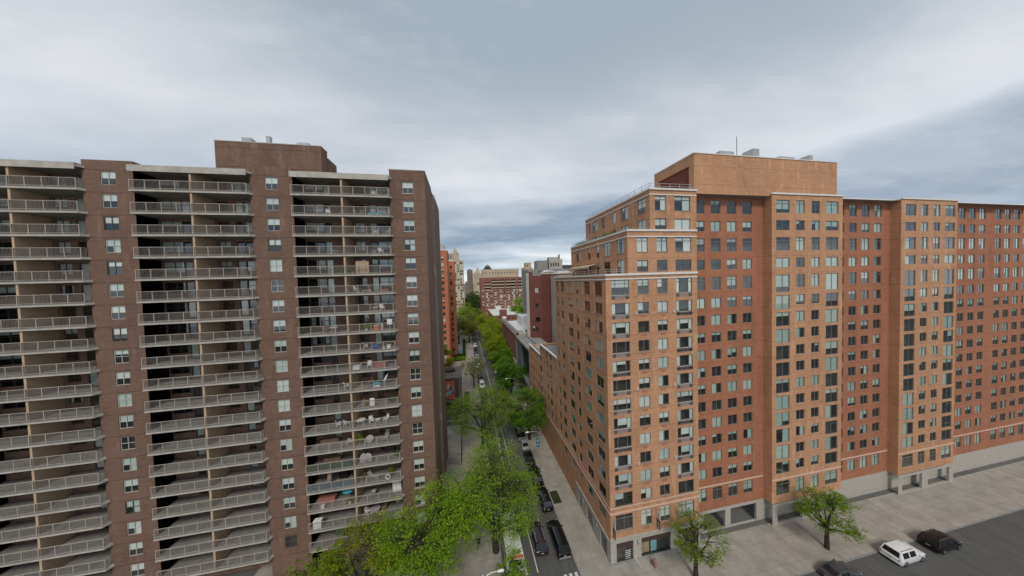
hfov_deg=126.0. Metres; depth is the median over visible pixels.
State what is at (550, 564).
road
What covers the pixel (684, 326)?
window
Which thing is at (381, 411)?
balcony door
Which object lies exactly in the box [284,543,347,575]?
street tree
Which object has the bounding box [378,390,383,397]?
balcony door
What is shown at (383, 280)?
balcony window
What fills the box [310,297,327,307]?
balcony window
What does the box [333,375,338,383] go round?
balcony door
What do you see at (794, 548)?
sidewalk
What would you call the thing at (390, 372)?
balcony window
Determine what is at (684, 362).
window
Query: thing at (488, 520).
street tree
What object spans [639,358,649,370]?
window
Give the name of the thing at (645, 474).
window
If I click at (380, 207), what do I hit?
balcony window
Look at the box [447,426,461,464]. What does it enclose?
metal fence
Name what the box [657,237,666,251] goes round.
window
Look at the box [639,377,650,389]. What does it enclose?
window
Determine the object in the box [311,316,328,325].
balcony window
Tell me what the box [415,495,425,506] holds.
window
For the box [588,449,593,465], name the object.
window
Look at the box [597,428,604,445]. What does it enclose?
window
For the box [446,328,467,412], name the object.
plaza
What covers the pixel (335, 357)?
balcony door
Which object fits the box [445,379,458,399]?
mural
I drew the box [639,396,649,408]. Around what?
window
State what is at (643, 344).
window
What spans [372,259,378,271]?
balcony door
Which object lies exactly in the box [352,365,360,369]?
storage box
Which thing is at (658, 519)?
banner sign
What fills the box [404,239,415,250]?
window
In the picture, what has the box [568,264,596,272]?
terrace awning
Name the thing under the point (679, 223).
window
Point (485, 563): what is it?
sidewalk
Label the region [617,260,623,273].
window
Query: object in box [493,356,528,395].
street tree
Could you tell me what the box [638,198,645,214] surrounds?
window
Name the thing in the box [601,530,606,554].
shop window
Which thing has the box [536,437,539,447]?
banner
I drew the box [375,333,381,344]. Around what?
balcony door
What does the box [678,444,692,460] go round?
window
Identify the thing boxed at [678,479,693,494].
window
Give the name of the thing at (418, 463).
window
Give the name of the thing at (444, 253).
orange tower
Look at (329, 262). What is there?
balcony door
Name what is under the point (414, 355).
window
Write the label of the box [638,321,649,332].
window
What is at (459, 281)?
crowned tower
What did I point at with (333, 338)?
balcony door
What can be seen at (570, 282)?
window
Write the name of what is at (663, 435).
window
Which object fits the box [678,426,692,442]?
window
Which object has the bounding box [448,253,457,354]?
orange tower
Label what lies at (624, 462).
window
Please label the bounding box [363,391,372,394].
balcony window
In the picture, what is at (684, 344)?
window
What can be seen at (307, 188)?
balcony window
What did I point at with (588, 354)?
window
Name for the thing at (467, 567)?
sidewalk
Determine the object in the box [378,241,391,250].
balcony window
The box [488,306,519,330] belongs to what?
white roof building
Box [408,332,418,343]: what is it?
window
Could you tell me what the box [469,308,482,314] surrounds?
garden tree
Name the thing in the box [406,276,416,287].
window
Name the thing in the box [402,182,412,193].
window
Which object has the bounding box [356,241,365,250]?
balcony window
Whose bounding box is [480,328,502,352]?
street tree
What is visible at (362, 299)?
balcony window
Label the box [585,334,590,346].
window
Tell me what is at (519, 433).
parked car
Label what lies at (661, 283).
window
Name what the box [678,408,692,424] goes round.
window
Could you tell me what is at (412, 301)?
window
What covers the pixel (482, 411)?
street tree
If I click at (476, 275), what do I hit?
cream tower
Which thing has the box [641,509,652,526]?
window
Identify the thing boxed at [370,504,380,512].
balcony table
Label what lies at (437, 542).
street tree
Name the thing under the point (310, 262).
balcony window
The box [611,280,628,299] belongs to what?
window
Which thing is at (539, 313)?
maroon tower
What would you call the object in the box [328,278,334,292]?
balcony door
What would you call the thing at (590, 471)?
window
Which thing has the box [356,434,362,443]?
potted plant
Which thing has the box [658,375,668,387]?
window
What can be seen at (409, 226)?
window
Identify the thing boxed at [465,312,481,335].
garden tree
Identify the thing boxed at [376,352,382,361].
balcony door
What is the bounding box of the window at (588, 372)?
[585,367,591,380]
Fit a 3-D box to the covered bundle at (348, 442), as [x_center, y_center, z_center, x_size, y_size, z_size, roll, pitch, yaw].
[-23.366,22.047,37.510,1.120,1.032,0.693,-2,2,-10]
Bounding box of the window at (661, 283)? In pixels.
[657,278,667,293]
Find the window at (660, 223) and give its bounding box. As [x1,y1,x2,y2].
[655,218,665,228]
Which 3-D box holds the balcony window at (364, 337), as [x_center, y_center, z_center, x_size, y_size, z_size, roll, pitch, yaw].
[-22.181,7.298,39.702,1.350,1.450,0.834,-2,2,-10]
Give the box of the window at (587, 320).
[585,317,590,329]
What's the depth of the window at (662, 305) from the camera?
36.75 m
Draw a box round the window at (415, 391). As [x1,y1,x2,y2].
[411,386,421,398]
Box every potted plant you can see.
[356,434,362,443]
[386,464,395,475]
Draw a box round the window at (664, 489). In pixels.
[660,484,670,496]
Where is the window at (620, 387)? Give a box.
[613,379,630,396]
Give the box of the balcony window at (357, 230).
[355,223,364,232]
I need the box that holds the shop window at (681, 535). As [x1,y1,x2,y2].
[678,527,695,546]
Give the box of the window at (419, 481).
[415,476,424,488]
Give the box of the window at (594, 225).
[592,222,596,232]
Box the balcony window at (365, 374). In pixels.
[362,372,371,376]
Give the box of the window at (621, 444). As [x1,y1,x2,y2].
[614,436,631,452]
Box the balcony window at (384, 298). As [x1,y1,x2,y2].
[381,295,394,304]
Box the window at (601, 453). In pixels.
[598,445,604,463]
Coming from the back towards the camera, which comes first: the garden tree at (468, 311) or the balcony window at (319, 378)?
the garden tree at (468, 311)
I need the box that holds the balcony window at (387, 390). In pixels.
[385,388,397,392]
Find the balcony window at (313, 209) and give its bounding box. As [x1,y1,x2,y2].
[305,203,323,213]
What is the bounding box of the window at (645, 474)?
[640,469,651,482]
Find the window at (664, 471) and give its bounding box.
[660,466,669,478]
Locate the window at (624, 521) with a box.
[616,513,633,532]
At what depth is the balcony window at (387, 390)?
40.76 m
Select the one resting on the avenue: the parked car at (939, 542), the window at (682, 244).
the parked car at (939, 542)
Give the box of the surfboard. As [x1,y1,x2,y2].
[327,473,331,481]
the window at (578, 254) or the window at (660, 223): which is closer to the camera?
the window at (660, 223)
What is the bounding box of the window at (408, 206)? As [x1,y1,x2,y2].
[403,201,413,212]
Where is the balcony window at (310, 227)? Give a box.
[306,222,323,232]
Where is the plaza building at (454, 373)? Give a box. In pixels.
[445,366,462,411]
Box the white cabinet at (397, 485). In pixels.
[392,481,401,491]
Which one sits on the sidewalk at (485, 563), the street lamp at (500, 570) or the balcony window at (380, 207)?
the street lamp at (500, 570)
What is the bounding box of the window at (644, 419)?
[640,414,650,426]
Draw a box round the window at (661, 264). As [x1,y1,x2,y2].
[657,260,666,270]
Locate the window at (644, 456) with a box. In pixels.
[640,451,650,463]
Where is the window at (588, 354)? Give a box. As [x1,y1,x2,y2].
[586,351,590,363]
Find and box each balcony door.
[323,185,329,193]
[324,204,330,213]
[325,223,331,232]
[326,241,332,252]
[327,260,333,272]
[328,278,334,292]
[329,297,335,310]
[330,316,336,329]
[331,336,337,347]
[332,355,338,365]
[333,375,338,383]
[334,394,339,402]
[335,413,340,420]
[369,205,375,212]
[370,223,376,232]
[371,241,377,253]
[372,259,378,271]
[373,277,378,291]
[373,295,379,308]
[374,314,380,325]
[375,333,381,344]
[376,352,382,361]
[377,371,382,379]
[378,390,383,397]
[379,409,384,414]
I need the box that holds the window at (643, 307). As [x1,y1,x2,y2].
[638,302,649,313]
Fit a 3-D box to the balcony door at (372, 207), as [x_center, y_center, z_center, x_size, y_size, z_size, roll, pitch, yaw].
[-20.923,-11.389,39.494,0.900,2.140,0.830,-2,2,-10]
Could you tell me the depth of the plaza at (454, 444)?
55.77 m
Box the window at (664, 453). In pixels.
[659,448,669,460]
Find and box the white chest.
[313,517,322,529]
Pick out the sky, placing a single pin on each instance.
(524, 120)
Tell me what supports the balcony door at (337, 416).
in the apartment tower at (177, 363)
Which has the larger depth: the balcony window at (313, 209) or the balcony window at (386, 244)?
the balcony window at (386, 244)
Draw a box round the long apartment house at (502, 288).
[479,264,521,321]
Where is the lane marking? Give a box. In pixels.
[479,342,537,574]
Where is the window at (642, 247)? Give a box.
[637,237,647,252]
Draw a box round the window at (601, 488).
[598,478,605,500]
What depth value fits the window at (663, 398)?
37.15 m
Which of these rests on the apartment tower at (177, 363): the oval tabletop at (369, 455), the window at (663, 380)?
the oval tabletop at (369, 455)
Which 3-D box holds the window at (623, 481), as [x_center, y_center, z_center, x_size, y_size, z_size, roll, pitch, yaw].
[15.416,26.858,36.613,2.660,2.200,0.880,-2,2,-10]
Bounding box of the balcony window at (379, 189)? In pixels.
[377,187,389,195]
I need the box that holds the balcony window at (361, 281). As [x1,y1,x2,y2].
[358,278,367,286]
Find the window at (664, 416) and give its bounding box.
[659,412,669,423]
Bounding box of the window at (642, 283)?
[637,279,648,294]
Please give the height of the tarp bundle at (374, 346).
0.734 m
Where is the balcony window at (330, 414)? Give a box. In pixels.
[316,414,333,417]
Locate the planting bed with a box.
[549,490,561,503]
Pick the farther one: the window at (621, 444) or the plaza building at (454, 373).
the plaza building at (454, 373)
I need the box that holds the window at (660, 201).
[655,196,666,210]
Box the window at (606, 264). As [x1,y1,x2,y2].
[604,262,610,273]
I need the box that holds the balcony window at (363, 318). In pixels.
[359,314,368,323]
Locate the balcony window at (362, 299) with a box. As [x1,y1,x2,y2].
[358,296,367,305]
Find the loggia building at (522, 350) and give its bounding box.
[516,335,546,405]
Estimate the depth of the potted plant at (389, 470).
38.39 m
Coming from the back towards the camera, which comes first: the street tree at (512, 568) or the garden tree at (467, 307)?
the garden tree at (467, 307)
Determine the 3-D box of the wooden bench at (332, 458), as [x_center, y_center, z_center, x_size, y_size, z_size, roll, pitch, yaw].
[-26.276,24.976,38.264,2.240,0.500,0.540,-2,2,-10]
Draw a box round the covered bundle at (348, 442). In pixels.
[346,438,351,444]
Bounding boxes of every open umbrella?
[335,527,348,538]
[342,488,354,497]
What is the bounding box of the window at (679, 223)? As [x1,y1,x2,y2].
[675,219,689,228]
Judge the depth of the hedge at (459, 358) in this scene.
132.77 m
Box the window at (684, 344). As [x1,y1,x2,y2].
[677,336,691,352]
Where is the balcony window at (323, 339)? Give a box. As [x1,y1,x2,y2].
[312,336,329,344]
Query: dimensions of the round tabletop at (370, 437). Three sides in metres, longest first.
1.041 x 1.041 x 0.052 m
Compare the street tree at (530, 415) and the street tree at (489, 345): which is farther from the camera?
the street tree at (489, 345)
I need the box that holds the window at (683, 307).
[676,300,691,315]
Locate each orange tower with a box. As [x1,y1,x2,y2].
[440,245,451,365]
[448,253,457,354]
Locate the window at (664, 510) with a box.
[660,505,670,522]
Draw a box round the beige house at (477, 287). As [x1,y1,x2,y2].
[475,282,479,295]
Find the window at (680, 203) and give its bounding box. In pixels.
[674,196,689,210]
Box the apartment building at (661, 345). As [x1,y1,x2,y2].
[528,137,1023,565]
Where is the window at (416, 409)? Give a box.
[412,404,422,416]
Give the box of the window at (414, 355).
[409,350,419,361]
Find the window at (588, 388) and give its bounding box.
[586,383,591,397]
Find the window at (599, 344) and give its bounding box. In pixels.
[596,339,602,352]
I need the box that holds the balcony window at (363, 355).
[361,353,370,358]
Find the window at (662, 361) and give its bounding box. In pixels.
[658,357,668,368]
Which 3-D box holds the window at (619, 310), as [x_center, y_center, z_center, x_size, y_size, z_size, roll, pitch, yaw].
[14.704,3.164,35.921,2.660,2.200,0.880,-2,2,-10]
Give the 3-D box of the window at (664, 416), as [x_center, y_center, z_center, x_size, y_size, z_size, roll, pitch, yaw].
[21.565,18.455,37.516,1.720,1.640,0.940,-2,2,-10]
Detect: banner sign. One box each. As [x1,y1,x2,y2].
[613,519,615,540]
[656,508,659,529]
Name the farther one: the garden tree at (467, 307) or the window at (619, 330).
the garden tree at (467, 307)
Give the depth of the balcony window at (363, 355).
40.09 m
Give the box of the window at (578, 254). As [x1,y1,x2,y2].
[576,251,580,261]
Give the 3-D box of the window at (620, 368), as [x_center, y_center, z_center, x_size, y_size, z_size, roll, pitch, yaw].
[14.946,11.063,36.125,2.660,2.200,0.935,-2,2,-10]
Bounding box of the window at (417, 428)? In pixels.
[412,422,422,434]
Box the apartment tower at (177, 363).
[0,136,447,575]
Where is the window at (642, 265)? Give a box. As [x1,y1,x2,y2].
[637,260,648,271]
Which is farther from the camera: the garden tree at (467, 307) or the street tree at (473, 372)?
the garden tree at (467, 307)
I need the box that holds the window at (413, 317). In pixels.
[408,313,418,325]
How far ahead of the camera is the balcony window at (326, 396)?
38.95 m
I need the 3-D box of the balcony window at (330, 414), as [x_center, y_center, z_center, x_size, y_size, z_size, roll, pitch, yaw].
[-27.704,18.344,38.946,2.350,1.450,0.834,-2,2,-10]
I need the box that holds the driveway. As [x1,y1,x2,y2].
[447,412,467,426]
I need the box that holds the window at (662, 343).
[658,338,668,350]
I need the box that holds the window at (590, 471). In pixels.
[587,464,593,481]
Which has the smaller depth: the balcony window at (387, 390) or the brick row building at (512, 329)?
the balcony window at (387, 390)
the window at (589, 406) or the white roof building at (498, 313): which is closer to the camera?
the window at (589, 406)
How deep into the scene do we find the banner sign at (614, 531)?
35.46 m
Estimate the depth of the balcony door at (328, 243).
38.20 m
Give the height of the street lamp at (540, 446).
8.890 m
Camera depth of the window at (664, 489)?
37.90 m
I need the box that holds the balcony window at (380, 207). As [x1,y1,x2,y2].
[377,205,390,214]
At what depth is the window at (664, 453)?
37.39 m
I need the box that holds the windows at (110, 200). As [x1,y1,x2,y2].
[0,171,297,575]
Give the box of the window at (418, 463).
[414,458,424,470]
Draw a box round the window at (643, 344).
[638,340,648,351]
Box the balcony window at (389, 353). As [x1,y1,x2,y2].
[383,351,396,357]
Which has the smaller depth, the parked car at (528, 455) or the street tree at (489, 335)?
the parked car at (528, 455)
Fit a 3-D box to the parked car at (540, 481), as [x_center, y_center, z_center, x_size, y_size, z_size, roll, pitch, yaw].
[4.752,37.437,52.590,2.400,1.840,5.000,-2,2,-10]
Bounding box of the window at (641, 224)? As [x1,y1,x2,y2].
[638,219,645,228]
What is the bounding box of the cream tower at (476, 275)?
[473,268,480,291]
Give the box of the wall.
[443,453,448,497]
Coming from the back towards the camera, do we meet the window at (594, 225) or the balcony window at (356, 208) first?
the window at (594, 225)
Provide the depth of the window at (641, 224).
37.67 m
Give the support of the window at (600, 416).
in the apartment building at (661, 345)
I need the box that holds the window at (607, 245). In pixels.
[604,242,609,256]
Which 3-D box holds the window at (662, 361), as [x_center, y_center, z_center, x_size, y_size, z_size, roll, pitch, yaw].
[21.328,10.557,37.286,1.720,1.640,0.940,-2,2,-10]
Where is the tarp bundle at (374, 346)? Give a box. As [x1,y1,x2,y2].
[371,344,381,348]
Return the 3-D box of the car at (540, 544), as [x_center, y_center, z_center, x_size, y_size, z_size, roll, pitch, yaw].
[3.951,37.833,39.840,2.400,1.840,5.000,-2,2,-10]
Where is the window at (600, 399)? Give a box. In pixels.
[597,392,603,408]
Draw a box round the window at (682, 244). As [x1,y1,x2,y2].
[675,237,691,251]
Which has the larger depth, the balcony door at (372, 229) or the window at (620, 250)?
the balcony door at (372, 229)
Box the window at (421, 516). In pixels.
[416,512,426,523]
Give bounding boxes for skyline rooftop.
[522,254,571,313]
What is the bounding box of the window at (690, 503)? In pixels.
[679,500,693,518]
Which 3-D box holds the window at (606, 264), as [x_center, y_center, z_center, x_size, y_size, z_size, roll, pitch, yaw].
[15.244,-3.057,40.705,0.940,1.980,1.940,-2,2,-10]
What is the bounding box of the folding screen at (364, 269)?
[355,261,368,273]
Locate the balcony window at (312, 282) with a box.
[309,279,326,288]
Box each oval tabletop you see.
[359,453,365,462]
[365,453,372,460]
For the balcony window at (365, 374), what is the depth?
40.07 m
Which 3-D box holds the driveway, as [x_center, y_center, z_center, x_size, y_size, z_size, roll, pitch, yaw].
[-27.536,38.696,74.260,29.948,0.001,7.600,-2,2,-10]
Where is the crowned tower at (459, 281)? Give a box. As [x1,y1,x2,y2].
[453,248,464,318]
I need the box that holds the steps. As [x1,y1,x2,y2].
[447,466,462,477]
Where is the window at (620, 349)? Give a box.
[612,341,629,357]
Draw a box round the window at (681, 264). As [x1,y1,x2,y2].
[675,259,690,270]
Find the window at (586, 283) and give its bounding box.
[584,281,589,294]
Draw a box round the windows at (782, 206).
[530,200,1023,502]
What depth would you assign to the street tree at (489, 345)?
120.31 m
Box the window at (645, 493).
[641,487,651,500]
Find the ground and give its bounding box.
[217,284,1023,575]
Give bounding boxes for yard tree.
[509,294,521,311]
[515,307,522,313]
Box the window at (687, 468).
[678,462,693,478]
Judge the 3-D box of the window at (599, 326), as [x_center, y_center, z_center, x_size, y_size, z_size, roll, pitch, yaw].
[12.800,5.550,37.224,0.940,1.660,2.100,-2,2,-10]
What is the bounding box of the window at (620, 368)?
[613,360,630,377]
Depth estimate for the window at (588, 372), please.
41.12 m
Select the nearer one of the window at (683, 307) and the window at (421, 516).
the window at (683, 307)
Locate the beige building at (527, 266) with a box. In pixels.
[521,263,531,308]
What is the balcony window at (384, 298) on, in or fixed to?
in the apartment tower at (177, 363)
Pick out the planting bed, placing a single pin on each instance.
(555, 497)
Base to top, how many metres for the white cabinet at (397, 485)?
1.900 m
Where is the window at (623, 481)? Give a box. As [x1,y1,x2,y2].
[615,473,631,490]
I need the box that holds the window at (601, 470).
[598,463,605,482]
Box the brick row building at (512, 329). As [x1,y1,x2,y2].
[501,314,527,384]
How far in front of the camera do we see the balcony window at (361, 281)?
39.80 m
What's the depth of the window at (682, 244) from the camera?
37.27 m
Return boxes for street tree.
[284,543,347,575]
[313,508,412,575]
[365,469,478,575]
[432,433,545,556]
[446,382,516,448]
[459,356,486,387]
[473,311,496,336]
[477,317,501,344]
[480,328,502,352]
[484,335,507,361]
[489,344,512,374]
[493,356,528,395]
[493,546,530,575]
[505,386,546,439]
[665,503,732,575]
[792,483,867,549]
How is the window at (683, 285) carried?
in the apartment building at (661, 345)
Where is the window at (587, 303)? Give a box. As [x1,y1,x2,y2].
[584,301,589,311]
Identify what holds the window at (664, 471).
in the apartment building at (661, 345)
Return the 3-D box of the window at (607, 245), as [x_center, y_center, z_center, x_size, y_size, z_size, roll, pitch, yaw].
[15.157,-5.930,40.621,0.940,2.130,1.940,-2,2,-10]
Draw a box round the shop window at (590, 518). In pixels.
[588,508,592,526]
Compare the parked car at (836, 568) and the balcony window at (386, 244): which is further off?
the balcony window at (386, 244)
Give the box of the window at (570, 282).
[568,281,571,292]
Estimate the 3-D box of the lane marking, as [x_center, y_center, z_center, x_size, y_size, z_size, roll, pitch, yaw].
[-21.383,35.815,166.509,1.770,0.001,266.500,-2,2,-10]
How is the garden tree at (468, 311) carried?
on the ground
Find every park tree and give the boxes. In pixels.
[465,302,479,310]
[470,300,480,312]
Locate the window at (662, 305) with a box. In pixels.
[658,301,667,312]
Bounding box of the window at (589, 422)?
[586,416,592,431]
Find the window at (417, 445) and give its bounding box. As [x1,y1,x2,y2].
[413,440,423,452]
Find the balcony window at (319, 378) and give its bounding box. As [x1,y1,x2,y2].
[314,375,331,381]
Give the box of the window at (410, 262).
[405,258,415,269]
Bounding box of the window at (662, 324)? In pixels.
[658,320,667,331]
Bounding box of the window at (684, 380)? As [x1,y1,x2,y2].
[677,372,692,388]
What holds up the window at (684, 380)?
in the apartment building at (661, 345)
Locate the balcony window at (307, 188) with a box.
[304,184,322,193]
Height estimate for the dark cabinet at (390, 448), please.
1.200 m
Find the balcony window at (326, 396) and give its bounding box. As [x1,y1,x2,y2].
[315,395,332,399]
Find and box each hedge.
[452,355,464,360]
[462,339,465,356]
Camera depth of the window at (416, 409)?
38.65 m
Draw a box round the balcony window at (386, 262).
[379,259,392,268]
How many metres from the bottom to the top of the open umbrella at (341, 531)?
1.800 m
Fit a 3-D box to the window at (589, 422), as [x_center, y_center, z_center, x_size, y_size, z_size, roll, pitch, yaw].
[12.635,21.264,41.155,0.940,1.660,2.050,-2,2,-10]
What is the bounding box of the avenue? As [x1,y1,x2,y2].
[802,509,1023,575]
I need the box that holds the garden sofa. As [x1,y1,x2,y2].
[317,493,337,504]
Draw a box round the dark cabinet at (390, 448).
[385,445,394,452]
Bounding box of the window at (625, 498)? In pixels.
[615,491,632,507]
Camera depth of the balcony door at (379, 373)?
39.88 m
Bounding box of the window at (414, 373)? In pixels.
[410,368,420,380]
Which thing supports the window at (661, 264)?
in the apartment building at (661, 345)
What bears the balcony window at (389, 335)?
in the apartment tower at (177, 363)
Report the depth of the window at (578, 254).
50.86 m
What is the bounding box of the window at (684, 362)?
[677,354,692,370]
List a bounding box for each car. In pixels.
[514,424,524,436]
[519,437,529,450]
[523,450,534,465]
[528,465,543,485]
[529,521,548,556]
[536,486,553,512]
[547,519,571,559]
[818,558,861,575]
[879,539,925,566]
[917,528,961,554]
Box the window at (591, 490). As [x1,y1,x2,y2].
[588,482,593,500]
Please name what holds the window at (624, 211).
in the apartment building at (661, 345)
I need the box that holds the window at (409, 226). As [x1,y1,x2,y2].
[404,220,414,231]
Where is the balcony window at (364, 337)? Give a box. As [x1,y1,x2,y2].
[360,334,369,341]
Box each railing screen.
[307,460,352,472]
[308,479,353,491]
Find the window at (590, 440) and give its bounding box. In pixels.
[587,432,592,447]
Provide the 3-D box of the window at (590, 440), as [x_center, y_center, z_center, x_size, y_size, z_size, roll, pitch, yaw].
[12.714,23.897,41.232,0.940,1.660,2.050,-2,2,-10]
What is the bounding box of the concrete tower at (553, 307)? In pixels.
[551,275,571,342]
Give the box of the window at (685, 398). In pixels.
[677,390,692,406]
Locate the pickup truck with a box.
[479,379,484,387]
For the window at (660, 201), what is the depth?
36.42 m
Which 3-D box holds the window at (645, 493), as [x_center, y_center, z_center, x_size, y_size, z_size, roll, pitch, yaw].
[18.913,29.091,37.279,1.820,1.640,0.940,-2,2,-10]
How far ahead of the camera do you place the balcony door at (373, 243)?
39.98 m
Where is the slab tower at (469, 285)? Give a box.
[465,269,472,296]
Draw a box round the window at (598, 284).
[594,281,601,296]
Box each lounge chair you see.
[367,470,379,478]
[383,429,389,439]
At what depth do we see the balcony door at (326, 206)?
38.31 m
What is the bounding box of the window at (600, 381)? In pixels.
[596,375,603,390]
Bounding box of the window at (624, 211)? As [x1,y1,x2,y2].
[621,206,627,221]
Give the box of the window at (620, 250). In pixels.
[617,239,623,254]
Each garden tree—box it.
[444,344,454,366]
[457,307,475,321]
[457,315,471,343]
[457,318,478,342]
[459,302,474,317]
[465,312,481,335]
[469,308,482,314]
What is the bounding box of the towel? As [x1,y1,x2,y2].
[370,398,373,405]
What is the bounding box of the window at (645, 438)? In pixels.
[640,433,651,445]
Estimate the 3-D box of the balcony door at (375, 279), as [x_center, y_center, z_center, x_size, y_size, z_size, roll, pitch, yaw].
[-20.597,-0.550,39.811,0.900,2.140,0.830,-2,2,-10]
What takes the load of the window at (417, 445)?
in the apartment tower at (177, 363)
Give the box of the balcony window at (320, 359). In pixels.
[313,356,330,362]
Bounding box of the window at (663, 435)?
[659,430,669,442]
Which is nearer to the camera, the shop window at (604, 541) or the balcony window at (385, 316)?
the shop window at (604, 541)
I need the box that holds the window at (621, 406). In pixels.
[613,398,630,415]
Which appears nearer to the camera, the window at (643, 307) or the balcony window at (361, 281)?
the window at (643, 307)
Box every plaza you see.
[255,424,472,575]
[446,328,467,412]
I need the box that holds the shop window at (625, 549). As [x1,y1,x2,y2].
[617,540,632,561]
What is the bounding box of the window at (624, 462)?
[615,454,631,471]
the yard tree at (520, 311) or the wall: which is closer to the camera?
the wall
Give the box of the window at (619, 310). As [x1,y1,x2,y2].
[612,303,628,319]
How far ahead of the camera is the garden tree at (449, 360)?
104.38 m
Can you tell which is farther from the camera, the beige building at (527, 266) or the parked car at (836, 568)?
the beige building at (527, 266)
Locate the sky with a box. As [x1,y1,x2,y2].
[0,0,1023,283]
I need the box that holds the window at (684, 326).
[677,318,691,333]
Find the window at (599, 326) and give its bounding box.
[595,321,602,333]
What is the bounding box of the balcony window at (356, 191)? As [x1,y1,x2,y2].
[353,186,362,194]
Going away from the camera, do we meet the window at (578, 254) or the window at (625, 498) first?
the window at (625, 498)
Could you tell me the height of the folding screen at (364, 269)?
1.750 m
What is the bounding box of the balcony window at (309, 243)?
[307,241,324,250]
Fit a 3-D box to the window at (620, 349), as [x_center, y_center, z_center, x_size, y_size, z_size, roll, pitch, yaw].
[14.862,8.429,36.075,2.660,2.200,0.880,-2,2,-10]
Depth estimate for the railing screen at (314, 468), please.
36.16 m
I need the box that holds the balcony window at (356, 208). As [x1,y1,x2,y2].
[354,204,363,213]
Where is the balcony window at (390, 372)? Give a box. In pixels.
[384,370,397,374]
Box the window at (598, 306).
[595,302,601,314]
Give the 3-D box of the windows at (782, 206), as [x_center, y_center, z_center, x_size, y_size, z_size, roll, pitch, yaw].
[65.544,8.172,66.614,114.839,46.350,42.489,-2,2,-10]
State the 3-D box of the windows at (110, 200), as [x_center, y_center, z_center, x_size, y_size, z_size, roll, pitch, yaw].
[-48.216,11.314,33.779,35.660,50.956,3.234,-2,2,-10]
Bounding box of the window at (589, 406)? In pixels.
[586,400,591,412]
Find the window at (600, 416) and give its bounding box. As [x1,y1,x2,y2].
[597,410,604,427]
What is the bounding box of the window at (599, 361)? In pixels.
[596,357,603,371]
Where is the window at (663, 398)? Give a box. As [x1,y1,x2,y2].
[659,393,669,405]
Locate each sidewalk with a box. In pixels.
[359,551,473,575]
[465,318,503,575]
[480,315,619,575]
[615,461,1023,575]
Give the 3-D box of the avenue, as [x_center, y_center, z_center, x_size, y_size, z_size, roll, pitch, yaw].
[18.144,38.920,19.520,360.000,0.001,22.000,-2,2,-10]
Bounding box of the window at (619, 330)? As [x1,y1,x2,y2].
[612,322,629,338]
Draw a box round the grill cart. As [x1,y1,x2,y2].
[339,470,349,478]
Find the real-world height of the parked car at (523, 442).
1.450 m
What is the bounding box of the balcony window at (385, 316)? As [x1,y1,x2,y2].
[382,313,394,321]
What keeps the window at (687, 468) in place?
in the apartment building at (661, 345)
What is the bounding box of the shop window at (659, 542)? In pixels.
[642,532,669,555]
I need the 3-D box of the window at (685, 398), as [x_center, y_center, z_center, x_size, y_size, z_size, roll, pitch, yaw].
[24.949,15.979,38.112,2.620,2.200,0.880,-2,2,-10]
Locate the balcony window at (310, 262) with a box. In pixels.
[308,260,325,269]
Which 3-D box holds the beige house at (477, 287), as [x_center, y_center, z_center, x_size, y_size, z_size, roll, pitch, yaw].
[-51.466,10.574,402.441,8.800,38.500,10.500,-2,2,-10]
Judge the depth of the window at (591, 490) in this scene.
41.38 m
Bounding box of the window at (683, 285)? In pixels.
[676,278,691,296]
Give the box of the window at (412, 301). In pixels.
[407,295,417,306]
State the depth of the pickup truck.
98.67 m
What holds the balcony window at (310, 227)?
in the apartment tower at (177, 363)
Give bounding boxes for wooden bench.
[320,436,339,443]
[324,454,341,461]
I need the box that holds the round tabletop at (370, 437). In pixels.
[366,435,373,442]
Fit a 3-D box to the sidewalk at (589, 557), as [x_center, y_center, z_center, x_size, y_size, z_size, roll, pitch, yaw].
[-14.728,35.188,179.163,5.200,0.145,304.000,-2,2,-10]
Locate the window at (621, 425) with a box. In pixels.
[614,417,630,434]
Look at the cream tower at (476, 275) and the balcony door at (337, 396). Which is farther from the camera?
the cream tower at (476, 275)
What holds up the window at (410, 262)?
in the apartment tower at (177, 363)
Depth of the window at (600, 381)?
38.33 m
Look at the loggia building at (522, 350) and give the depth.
91.84 m
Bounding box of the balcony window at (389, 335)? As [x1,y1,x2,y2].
[382,332,395,339]
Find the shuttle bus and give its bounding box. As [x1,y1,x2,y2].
[500,512,523,570]
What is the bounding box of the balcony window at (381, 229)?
[378,223,390,232]
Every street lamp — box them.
[482,568,503,575]
[525,431,541,472]
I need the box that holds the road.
[471,321,579,575]
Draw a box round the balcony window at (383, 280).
[380,277,393,286]
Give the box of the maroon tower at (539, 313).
[526,270,571,342]
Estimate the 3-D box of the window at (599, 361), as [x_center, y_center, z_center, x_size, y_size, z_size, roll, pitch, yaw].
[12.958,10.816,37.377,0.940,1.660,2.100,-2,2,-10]
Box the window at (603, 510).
[599,502,606,522]
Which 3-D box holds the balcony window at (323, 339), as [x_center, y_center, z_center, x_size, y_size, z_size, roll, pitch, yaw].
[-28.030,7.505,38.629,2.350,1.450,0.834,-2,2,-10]

